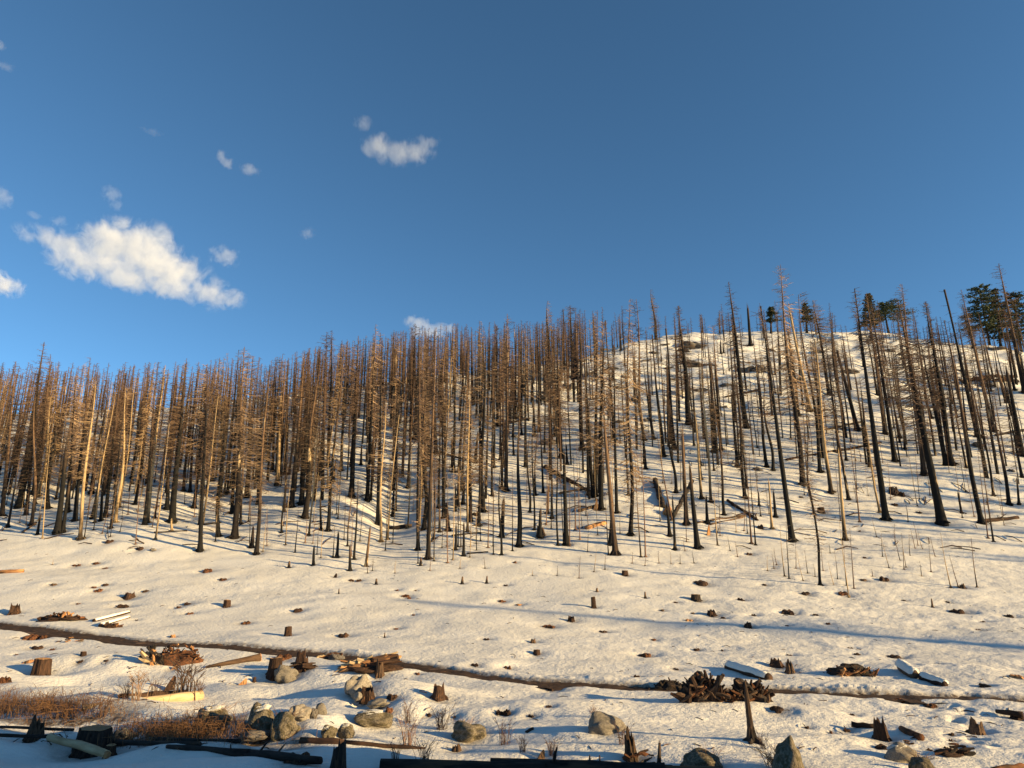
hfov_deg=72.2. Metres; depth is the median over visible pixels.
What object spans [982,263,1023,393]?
burnt tree
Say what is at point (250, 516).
dead sapling
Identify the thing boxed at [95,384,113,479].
burnt tree
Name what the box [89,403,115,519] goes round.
burnt tree
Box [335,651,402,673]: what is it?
split log heap
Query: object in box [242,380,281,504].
burnt tree
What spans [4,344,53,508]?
burnt tree
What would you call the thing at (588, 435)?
burnt tree
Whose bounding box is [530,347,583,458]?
burnt tree
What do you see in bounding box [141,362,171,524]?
burnt tree
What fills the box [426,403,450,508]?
burnt tree
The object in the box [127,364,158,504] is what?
burnt tree
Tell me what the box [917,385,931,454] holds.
burnt tree
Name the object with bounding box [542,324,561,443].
burnt tree
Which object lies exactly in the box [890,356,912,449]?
burnt tree
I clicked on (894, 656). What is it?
tree stump
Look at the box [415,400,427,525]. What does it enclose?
burnt tree
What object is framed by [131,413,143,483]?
burnt tree
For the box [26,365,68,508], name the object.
burnt tree
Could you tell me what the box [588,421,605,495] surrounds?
burnt tree
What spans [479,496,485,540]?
dead sapling
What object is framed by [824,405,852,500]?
burnt tree
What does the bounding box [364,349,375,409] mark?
burnt tree
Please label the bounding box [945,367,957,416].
burnt tree
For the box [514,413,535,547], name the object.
burnt tree
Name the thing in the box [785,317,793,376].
burnt tree
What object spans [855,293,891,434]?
burnt tree
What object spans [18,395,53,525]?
burnt tree
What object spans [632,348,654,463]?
burnt tree
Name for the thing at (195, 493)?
dead sapling
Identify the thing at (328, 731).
boulder
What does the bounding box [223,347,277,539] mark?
burnt tree
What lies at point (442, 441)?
burnt tree
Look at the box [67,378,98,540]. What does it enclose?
burnt tree
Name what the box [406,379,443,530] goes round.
burnt tree
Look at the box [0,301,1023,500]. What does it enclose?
distant burnt trees
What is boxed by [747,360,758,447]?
burnt tree
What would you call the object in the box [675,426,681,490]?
dead sapling
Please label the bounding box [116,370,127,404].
burnt tree
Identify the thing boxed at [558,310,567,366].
burnt tree
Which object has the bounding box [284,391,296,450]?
burnt tree
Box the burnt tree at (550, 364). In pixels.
[531,352,563,458]
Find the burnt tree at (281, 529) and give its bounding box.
[271,476,290,532]
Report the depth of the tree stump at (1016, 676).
22.07 m
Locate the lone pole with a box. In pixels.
[742,681,763,744]
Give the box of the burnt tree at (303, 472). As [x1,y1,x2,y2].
[288,377,316,504]
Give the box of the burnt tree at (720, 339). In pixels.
[717,319,724,374]
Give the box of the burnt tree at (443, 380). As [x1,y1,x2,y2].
[436,328,457,436]
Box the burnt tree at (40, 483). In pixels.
[37,396,62,496]
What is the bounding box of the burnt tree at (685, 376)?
[663,306,702,424]
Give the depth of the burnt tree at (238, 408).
64.89 m
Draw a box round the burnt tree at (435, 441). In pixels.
[420,335,439,453]
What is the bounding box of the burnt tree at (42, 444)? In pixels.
[36,397,57,497]
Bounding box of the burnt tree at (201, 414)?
[163,364,217,492]
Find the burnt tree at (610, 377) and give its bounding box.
[604,350,615,425]
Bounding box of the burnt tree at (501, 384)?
[498,338,509,445]
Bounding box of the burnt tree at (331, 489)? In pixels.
[311,345,348,531]
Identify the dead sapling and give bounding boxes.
[25,488,30,524]
[40,437,54,538]
[83,467,99,538]
[87,447,99,509]
[92,470,103,529]
[102,490,112,533]
[109,477,118,536]
[126,481,132,514]
[134,483,145,544]
[151,481,161,527]
[152,423,174,539]
[190,466,199,516]
[197,469,201,524]
[208,509,218,541]
[242,471,255,521]
[247,475,257,548]
[284,480,293,544]
[288,428,294,487]
[291,510,298,552]
[316,525,323,554]
[327,525,334,557]
[335,446,342,513]
[336,461,344,518]
[341,490,348,539]
[348,505,353,555]
[383,464,392,550]
[385,418,400,539]
[392,476,400,542]
[405,452,411,528]
[413,470,424,563]
[431,465,436,541]
[433,459,443,560]
[439,513,449,562]
[442,485,451,546]
[451,466,456,559]
[451,473,464,546]
[458,467,462,546]
[476,499,480,549]
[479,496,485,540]
[486,494,496,547]
[492,464,500,554]
[501,472,515,550]
[543,436,556,524]
[544,459,553,528]
[556,468,564,539]
[561,483,573,546]
[567,452,582,530]
[570,440,582,539]
[577,435,584,490]
[591,436,595,500]
[599,493,609,555]
[606,438,616,494]
[631,462,642,556]
[637,441,654,556]
[650,436,673,520]
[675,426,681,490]
[682,473,689,541]
[711,499,719,545]
[735,450,754,543]
[740,481,748,533]
[746,455,765,545]
[747,431,762,516]
[778,530,785,576]
[782,522,792,578]
[796,433,804,494]
[805,402,813,461]
[832,462,840,520]
[839,522,850,597]
[844,530,855,588]
[848,419,858,488]
[848,441,867,521]
[884,461,892,498]
[898,533,906,569]
[904,426,918,506]
[912,445,922,498]
[938,534,951,587]
[949,555,958,587]
[950,448,963,517]
[956,436,965,491]
[962,458,975,516]
[968,540,977,587]
[974,450,992,538]
[974,451,1003,541]
[996,477,1003,514]
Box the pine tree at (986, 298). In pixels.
[958,283,1014,345]
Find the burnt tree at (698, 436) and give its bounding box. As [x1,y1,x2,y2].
[692,408,702,465]
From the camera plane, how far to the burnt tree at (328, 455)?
72.50 m
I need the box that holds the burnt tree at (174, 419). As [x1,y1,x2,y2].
[166,372,185,475]
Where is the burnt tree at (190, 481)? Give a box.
[182,390,195,492]
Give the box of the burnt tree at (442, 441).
[433,382,447,518]
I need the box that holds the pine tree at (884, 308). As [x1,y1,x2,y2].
[874,299,918,332]
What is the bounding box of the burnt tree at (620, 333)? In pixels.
[616,314,621,350]
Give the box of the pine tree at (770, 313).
[765,306,782,333]
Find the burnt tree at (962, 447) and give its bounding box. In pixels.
[947,391,967,467]
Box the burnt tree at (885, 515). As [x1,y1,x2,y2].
[847,287,893,521]
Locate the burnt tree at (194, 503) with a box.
[182,416,218,507]
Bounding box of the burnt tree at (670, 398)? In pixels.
[660,329,680,449]
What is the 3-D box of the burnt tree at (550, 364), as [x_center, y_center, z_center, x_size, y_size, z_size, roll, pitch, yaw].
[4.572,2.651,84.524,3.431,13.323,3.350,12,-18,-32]
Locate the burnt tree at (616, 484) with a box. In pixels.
[607,345,625,513]
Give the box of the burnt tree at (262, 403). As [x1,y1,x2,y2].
[253,366,275,482]
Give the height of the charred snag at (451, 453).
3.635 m
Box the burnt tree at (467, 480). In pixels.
[454,382,474,532]
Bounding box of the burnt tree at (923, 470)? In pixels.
[871,285,937,475]
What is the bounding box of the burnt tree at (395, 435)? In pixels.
[390,392,404,490]
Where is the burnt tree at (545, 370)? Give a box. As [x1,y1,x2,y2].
[540,333,552,438]
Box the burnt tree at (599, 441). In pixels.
[571,321,636,510]
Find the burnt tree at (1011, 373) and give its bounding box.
[996,333,1018,390]
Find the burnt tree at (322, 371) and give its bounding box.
[313,348,332,500]
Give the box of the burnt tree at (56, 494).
[53,379,75,499]
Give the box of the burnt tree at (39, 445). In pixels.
[21,354,53,494]
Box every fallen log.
[0,569,23,573]
[0,725,74,730]
[0,733,47,737]
[21,522,36,532]
[46,733,110,758]
[81,690,203,710]
[92,610,130,621]
[98,615,129,625]
[112,739,201,745]
[118,689,186,697]
[150,737,240,743]
[154,530,186,532]
[166,742,248,756]
[206,653,261,667]
[244,738,322,764]
[299,737,343,743]
[346,740,424,748]
[379,758,544,767]
[389,524,411,529]
[451,529,481,535]
[467,551,487,553]
[490,747,664,767]
[543,465,586,490]
[577,505,594,511]
[584,521,605,529]
[649,477,665,507]
[665,765,722,767]
[672,479,693,516]
[697,515,745,522]
[709,516,742,524]
[724,660,772,679]
[726,499,758,520]
[785,449,836,460]
[824,421,860,429]
[841,442,881,450]
[851,721,872,727]
[894,658,918,678]
[898,726,924,740]
[918,671,948,685]
[977,514,1019,522]
[978,683,991,686]
[990,763,1023,767]
[995,709,1023,717]
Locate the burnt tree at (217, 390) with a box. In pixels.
[201,360,232,481]
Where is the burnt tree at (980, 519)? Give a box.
[931,320,985,524]
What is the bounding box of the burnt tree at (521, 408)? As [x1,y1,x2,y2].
[515,344,527,434]
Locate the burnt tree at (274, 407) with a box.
[263,357,284,471]
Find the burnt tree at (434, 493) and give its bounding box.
[428,451,440,538]
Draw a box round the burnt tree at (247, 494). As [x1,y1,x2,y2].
[243,356,271,497]
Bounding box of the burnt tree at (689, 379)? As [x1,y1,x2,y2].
[685,350,697,410]
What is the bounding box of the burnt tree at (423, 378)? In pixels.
[408,346,438,475]
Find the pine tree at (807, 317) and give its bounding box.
[800,303,815,332]
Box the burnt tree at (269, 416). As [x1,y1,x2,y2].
[265,386,273,450]
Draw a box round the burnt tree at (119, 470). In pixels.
[111,426,128,508]
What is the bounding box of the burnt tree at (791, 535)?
[747,306,798,542]
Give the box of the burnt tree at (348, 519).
[344,490,355,546]
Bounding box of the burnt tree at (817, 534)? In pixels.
[802,434,831,585]
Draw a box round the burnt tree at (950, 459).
[914,301,966,465]
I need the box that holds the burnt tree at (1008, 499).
[985,396,1016,505]
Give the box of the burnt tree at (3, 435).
[0,415,8,454]
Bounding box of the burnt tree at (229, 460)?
[226,350,245,493]
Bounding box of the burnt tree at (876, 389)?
[860,322,878,395]
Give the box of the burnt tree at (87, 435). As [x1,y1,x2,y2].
[74,377,99,484]
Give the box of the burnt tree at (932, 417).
[915,351,934,418]
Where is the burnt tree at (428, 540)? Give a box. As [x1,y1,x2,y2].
[409,328,449,559]
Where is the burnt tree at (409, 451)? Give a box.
[400,386,417,488]
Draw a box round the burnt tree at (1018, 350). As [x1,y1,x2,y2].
[1011,321,1023,375]
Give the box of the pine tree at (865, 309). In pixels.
[857,293,880,339]
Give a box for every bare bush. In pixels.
[96,689,117,718]
[119,681,131,698]
[128,667,153,700]
[145,673,171,695]
[168,654,209,700]
[169,676,192,692]
[188,677,206,693]
[229,712,249,738]
[387,737,404,758]
[396,709,425,744]
[401,697,418,723]
[407,732,440,758]
[430,702,456,731]
[494,717,515,744]
[512,735,527,752]
[542,735,566,756]
[589,704,601,715]
[613,720,634,744]
[755,729,768,749]
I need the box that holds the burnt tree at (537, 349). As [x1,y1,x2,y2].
[531,322,542,431]
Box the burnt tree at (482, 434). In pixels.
[461,321,498,512]
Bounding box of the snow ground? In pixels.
[0,331,1023,767]
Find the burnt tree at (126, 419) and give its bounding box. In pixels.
[124,390,132,464]
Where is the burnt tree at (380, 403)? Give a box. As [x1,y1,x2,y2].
[367,351,401,525]
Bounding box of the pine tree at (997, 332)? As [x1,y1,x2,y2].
[981,288,1010,345]
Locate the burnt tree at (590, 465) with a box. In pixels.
[577,365,592,496]
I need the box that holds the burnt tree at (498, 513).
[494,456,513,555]
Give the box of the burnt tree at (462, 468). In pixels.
[456,355,480,491]
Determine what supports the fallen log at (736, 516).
on the snow ground
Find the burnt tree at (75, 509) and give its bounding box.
[60,357,91,521]
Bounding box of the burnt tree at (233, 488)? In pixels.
[227,370,249,513]
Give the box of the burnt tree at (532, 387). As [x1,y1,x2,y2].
[525,332,538,436]
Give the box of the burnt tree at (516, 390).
[514,354,519,417]
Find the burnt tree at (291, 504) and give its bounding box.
[283,351,320,507]
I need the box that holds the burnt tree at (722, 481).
[706,400,736,515]
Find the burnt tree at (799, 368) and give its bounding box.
[794,329,804,404]
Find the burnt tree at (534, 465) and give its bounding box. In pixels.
[529,410,539,471]
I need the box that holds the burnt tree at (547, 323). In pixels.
[541,301,565,368]
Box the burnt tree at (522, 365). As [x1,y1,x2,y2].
[515,331,527,417]
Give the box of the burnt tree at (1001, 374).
[991,337,1010,411]
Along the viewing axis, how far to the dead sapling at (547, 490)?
60.84 m
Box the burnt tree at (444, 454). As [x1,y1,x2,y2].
[434,400,450,517]
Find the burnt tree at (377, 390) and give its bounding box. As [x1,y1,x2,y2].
[368,369,383,437]
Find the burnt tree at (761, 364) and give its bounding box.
[758,343,764,385]
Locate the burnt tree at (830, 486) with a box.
[802,341,835,494]
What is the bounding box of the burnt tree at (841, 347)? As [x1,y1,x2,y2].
[838,336,845,369]
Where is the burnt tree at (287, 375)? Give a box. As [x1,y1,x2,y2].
[279,360,290,474]
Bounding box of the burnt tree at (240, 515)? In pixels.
[231,430,249,523]
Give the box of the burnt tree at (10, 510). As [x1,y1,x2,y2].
[4,458,22,527]
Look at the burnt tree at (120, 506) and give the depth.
65.00 m
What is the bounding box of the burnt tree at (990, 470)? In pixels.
[973,387,996,496]
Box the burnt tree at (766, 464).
[746,359,772,467]
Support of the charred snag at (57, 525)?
on the snow ground
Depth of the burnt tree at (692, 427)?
88.00 m
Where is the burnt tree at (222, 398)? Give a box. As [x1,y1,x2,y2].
[212,353,232,496]
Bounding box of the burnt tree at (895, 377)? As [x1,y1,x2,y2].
[889,347,904,416]
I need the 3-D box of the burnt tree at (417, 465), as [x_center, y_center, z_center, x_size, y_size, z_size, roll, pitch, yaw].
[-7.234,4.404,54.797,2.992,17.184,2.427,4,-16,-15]
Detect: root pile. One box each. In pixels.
[138,644,163,665]
[289,661,317,668]
[654,677,682,689]
[670,670,734,702]
[725,678,774,702]
[826,663,878,676]
[933,743,975,757]
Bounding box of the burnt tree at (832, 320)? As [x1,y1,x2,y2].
[821,313,853,428]
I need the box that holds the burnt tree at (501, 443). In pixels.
[498,409,511,488]
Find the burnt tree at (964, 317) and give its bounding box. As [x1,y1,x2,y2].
[952,305,985,347]
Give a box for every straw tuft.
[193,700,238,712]
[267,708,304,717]
[684,744,733,757]
[739,735,801,766]
[902,747,939,759]
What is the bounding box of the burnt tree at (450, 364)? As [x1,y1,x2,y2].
[448,333,452,406]
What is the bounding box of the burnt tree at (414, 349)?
[400,324,424,430]
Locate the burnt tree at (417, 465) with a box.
[399,335,436,550]
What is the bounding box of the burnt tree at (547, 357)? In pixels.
[543,332,549,388]
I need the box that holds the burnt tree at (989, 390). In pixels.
[975,338,1001,419]
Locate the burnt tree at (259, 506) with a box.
[223,372,281,555]
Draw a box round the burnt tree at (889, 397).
[884,357,898,427]
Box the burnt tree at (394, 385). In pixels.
[386,338,404,459]
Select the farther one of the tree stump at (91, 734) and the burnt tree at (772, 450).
the burnt tree at (772, 450)
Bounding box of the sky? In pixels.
[0,0,1023,413]
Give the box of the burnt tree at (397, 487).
[395,454,401,510]
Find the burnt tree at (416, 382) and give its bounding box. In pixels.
[402,341,425,439]
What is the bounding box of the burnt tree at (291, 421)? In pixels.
[285,376,304,474]
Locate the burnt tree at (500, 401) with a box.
[491,339,511,459]
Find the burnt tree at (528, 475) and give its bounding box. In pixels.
[519,431,537,512]
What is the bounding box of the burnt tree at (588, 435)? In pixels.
[579,381,594,495]
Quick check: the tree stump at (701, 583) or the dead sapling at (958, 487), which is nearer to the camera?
the tree stump at (701, 583)
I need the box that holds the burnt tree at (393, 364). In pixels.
[386,332,398,426]
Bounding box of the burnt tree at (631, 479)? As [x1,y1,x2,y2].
[612,300,651,536]
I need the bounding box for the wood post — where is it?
[657,741,660,761]
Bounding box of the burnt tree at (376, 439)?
[367,394,382,480]
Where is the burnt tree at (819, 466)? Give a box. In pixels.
[796,291,834,472]
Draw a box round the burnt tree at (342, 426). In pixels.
[327,342,360,471]
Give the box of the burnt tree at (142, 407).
[128,362,153,478]
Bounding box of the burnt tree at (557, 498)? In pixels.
[548,400,568,545]
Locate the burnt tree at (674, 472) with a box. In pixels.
[657,405,679,492]
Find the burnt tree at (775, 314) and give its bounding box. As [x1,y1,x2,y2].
[771,300,782,364]
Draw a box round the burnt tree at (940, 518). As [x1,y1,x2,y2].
[870,301,950,525]
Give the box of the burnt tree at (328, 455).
[321,420,332,488]
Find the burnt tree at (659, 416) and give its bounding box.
[646,334,668,456]
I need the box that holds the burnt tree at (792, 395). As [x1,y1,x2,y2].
[765,264,826,486]
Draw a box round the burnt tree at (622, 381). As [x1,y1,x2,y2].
[611,355,633,495]
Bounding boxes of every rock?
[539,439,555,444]
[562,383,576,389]
[681,361,701,364]
[683,341,706,348]
[736,366,753,372]
[751,467,762,470]
[845,368,859,373]
[987,346,1007,349]
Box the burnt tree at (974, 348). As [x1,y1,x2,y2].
[956,290,997,432]
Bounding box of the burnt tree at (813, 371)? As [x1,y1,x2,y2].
[808,331,826,407]
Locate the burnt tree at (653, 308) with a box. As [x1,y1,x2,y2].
[648,289,666,339]
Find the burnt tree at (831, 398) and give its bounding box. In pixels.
[820,339,853,453]
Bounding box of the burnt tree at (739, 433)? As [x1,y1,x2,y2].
[722,380,759,498]
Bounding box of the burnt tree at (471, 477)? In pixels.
[438,400,482,521]
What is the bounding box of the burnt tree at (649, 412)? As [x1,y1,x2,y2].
[643,364,656,439]
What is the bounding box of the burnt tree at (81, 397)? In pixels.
[72,363,86,475]
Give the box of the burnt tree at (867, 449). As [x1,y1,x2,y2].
[857,390,870,467]
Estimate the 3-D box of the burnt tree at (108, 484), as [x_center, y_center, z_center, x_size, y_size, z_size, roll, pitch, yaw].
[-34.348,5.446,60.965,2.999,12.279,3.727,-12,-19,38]
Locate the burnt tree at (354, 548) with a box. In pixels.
[352,479,360,559]
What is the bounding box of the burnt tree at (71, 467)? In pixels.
[38,376,106,512]
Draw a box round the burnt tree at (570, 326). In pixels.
[556,306,585,378]
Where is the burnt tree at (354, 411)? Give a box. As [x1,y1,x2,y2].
[337,336,366,498]
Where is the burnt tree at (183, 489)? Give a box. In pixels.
[180,382,197,491]
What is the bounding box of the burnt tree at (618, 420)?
[613,395,621,443]
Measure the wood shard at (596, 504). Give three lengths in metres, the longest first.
1.432 x 0.473 x 0.116 m
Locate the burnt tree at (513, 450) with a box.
[511,393,516,455]
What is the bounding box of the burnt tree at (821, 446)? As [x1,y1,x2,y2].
[805,344,823,457]
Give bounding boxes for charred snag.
[35,513,41,534]
[51,441,67,534]
[61,479,70,533]
[97,485,103,521]
[162,476,169,509]
[250,526,254,547]
[311,546,315,565]
[319,498,323,530]
[334,532,340,557]
[348,542,352,570]
[358,446,362,464]
[364,527,370,566]
[437,506,441,532]
[445,503,451,531]
[450,437,452,467]
[452,523,457,550]
[454,482,456,511]
[456,466,459,506]
[460,521,466,556]
[461,481,464,504]
[474,431,478,462]
[496,496,504,537]
[532,472,538,495]
[536,506,543,537]
[545,487,549,513]
[548,477,554,518]
[562,448,570,545]
[565,444,569,464]
[603,419,620,555]
[608,502,613,545]
[643,448,649,468]
[666,503,672,536]
[672,496,677,550]
[681,428,691,525]
[689,462,703,549]
[698,449,702,479]
[704,495,709,523]
[709,356,718,453]
[731,388,739,467]
[747,307,753,345]
[772,490,778,517]
[835,343,860,431]
[957,490,963,513]
[996,367,1007,402]
[1005,362,1023,456]
[1016,475,1020,504]
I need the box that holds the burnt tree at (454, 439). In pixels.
[443,323,466,472]
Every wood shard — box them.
[163,676,176,690]
[239,678,246,684]
[537,750,544,758]
[593,499,597,510]
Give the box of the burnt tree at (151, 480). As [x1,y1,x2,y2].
[140,365,173,522]
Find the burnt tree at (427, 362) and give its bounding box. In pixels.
[416,336,442,466]
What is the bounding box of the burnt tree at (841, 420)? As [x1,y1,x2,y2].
[830,372,847,460]
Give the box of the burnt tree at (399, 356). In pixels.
[388,331,406,423]
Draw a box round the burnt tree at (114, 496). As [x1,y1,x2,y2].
[108,407,126,528]
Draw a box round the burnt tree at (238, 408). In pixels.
[226,376,250,462]
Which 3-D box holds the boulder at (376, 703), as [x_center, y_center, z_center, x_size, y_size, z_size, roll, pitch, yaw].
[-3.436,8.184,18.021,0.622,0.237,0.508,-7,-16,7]
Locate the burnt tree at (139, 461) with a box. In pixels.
[133,413,148,493]
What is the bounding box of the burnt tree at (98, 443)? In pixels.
[82,379,109,494]
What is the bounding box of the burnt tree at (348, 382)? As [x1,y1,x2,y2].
[344,354,351,403]
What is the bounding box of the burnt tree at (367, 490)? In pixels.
[363,325,389,501]
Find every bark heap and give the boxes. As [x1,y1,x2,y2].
[36,611,87,621]
[57,637,83,641]
[98,621,123,627]
[161,643,203,665]
[317,652,342,657]
[622,749,653,758]
[903,739,913,744]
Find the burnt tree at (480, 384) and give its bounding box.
[470,332,490,480]
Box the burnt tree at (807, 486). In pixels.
[794,421,816,513]
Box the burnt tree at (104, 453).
[90,391,115,522]
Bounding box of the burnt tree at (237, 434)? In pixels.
[225,395,244,485]
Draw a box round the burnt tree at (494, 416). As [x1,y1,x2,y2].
[487,355,501,467]
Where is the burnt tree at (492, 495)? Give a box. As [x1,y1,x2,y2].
[489,363,504,496]
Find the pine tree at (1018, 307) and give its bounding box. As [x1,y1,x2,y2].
[997,291,1023,351]
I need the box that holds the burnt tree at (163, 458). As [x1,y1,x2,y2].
[152,378,176,518]
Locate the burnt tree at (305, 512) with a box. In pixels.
[290,378,338,518]
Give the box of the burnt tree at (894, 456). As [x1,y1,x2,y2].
[864,305,899,462]
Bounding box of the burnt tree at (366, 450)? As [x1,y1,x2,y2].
[363,423,371,475]
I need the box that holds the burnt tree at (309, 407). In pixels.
[305,365,317,489]
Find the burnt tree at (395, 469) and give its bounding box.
[372,397,414,516]
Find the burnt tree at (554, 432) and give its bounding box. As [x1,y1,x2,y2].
[550,361,562,436]
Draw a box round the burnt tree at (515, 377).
[512,332,520,419]
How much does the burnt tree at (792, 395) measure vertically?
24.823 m
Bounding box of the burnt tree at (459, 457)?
[457,341,472,472]
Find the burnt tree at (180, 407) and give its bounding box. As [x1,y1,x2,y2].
[168,364,190,443]
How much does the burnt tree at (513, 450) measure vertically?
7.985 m
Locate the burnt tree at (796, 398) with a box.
[771,329,805,415]
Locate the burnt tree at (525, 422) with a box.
[522,337,540,467]
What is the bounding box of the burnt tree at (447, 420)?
[435,358,455,510]
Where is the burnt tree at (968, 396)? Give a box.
[938,289,981,437]
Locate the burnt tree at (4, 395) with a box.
[0,374,16,465]
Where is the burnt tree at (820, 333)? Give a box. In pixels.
[810,300,862,394]
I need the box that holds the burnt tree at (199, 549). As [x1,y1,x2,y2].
[190,372,227,552]
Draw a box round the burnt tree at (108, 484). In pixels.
[92,379,136,517]
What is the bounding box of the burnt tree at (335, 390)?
[328,353,339,436]
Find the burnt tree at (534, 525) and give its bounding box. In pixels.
[525,393,543,530]
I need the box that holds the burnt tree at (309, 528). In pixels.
[306,431,321,535]
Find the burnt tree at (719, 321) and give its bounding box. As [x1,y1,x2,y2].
[715,310,723,332]
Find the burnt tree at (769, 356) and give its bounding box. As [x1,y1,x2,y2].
[764,324,776,393]
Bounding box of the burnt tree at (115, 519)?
[113,387,142,522]
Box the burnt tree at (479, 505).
[474,443,482,526]
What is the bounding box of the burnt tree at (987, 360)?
[982,335,992,391]
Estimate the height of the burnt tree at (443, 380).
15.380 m
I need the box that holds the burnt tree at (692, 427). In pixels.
[684,390,703,445]
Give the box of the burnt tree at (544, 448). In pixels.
[541,360,548,452]
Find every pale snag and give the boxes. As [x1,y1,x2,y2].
[170,518,173,530]
[273,431,279,486]
[695,417,704,499]
[768,480,775,529]
[788,303,813,412]
[838,449,848,540]
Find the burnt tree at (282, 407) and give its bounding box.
[262,359,290,476]
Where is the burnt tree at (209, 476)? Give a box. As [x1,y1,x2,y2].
[203,395,221,522]
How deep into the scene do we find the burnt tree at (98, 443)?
71.46 m
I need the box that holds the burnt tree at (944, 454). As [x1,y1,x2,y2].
[920,346,947,465]
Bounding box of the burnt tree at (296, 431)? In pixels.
[291,390,307,470]
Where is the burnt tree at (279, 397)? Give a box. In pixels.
[275,360,286,452]
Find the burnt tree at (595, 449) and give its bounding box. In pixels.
[577,310,601,496]
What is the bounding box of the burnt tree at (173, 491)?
[155,364,199,523]
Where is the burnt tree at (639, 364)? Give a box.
[624,300,658,440]
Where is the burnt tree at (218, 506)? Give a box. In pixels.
[198,401,233,536]
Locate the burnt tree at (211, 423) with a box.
[205,371,217,476]
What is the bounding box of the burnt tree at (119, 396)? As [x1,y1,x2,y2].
[104,371,129,438]
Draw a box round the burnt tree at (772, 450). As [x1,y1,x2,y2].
[753,384,781,470]
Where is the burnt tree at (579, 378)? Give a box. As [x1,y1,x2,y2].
[563,313,590,449]
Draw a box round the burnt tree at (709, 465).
[696,364,720,502]
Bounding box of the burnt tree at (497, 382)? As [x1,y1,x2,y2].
[487,326,512,426]
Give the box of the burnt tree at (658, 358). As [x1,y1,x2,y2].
[655,328,661,389]
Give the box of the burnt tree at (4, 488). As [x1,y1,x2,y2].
[0,362,33,516]
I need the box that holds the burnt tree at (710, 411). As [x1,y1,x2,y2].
[698,356,717,470]
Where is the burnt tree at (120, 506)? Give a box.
[119,379,140,507]
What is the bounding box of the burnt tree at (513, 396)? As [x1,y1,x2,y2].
[504,366,518,436]
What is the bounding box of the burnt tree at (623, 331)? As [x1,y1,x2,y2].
[620,309,626,365]
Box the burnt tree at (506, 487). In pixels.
[493,314,522,491]
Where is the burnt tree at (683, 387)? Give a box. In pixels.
[671,375,693,398]
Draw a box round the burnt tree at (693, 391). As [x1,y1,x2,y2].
[684,358,695,432]
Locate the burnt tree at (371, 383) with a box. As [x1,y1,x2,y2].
[365,342,377,422]
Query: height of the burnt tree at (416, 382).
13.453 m
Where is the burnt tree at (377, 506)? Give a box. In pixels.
[372,451,388,524]
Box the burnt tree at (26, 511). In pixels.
[3,367,52,515]
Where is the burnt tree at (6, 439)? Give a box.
[0,393,15,474]
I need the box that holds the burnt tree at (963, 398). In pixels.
[957,361,967,428]
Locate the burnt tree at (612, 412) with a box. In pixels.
[604,320,617,440]
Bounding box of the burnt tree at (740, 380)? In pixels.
[716,282,756,428]
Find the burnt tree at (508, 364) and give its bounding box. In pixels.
[499,327,515,411]
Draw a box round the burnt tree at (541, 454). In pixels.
[536,403,548,492]
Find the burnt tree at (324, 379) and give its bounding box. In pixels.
[305,333,340,428]
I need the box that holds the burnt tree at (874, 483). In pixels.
[857,423,880,512]
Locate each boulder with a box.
[112,727,138,745]
[195,704,232,728]
[238,730,269,741]
[246,702,273,740]
[270,711,300,741]
[274,665,298,683]
[288,704,311,721]
[310,708,317,718]
[316,703,326,714]
[321,725,337,737]
[328,652,344,659]
[337,723,354,738]
[344,674,371,699]
[353,692,361,702]
[354,709,392,727]
[367,698,389,708]
[451,720,486,742]
[588,711,626,734]
[680,747,722,766]
[772,735,804,767]
[884,742,916,762]
[908,757,934,767]
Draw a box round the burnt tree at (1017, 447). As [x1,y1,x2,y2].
[1002,406,1023,477]
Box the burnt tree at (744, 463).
[739,421,748,488]
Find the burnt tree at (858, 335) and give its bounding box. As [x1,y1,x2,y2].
[852,313,868,366]
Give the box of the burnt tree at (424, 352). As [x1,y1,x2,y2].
[416,331,427,410]
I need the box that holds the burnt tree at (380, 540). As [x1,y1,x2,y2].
[366,407,386,542]
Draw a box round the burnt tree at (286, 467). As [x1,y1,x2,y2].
[276,446,294,511]
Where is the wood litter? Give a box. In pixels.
[0,389,1023,749]
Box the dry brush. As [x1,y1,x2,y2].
[0,681,317,750]
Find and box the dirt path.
[0,623,1023,703]
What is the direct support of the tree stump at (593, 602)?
on the snow ground
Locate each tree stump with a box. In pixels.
[0,676,11,683]
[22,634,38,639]
[30,657,51,675]
[31,645,43,649]
[68,724,119,759]
[80,651,86,656]
[102,743,116,758]
[116,604,128,607]
[202,569,211,572]
[223,600,230,607]
[265,657,282,680]
[277,654,291,660]
[283,751,309,764]
[284,626,291,636]
[293,608,302,612]
[338,633,348,637]
[385,707,392,713]
[386,694,397,700]
[496,709,502,715]
[503,709,510,715]
[533,649,539,655]
[542,624,555,628]
[591,596,596,608]
[622,570,628,575]
[638,653,650,657]
[662,507,671,515]
[691,594,702,601]
[693,580,707,585]
[770,706,783,713]
[781,609,793,614]
[817,507,825,513]
[838,591,847,595]
[874,744,886,749]
[879,576,888,581]
[888,654,900,658]
[897,491,904,496]
[923,703,937,708]
[948,609,964,613]
[1007,716,1023,720]
[1009,674,1023,678]
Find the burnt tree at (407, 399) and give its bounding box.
[400,360,411,455]
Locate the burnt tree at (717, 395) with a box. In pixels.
[700,325,727,450]
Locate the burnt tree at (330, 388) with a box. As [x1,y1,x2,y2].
[314,332,339,466]
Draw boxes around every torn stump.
[7,602,20,614]
[22,714,44,742]
[121,592,135,599]
[293,650,308,672]
[330,739,346,767]
[356,686,374,703]
[375,659,384,678]
[430,682,448,701]
[452,744,461,751]
[536,525,545,537]
[568,616,574,621]
[623,726,638,761]
[707,609,717,616]
[743,621,751,628]
[769,658,784,668]
[784,659,795,673]
[871,715,891,741]
[959,583,966,588]
[964,716,985,734]
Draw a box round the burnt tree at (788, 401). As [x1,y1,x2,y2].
[783,358,792,439]

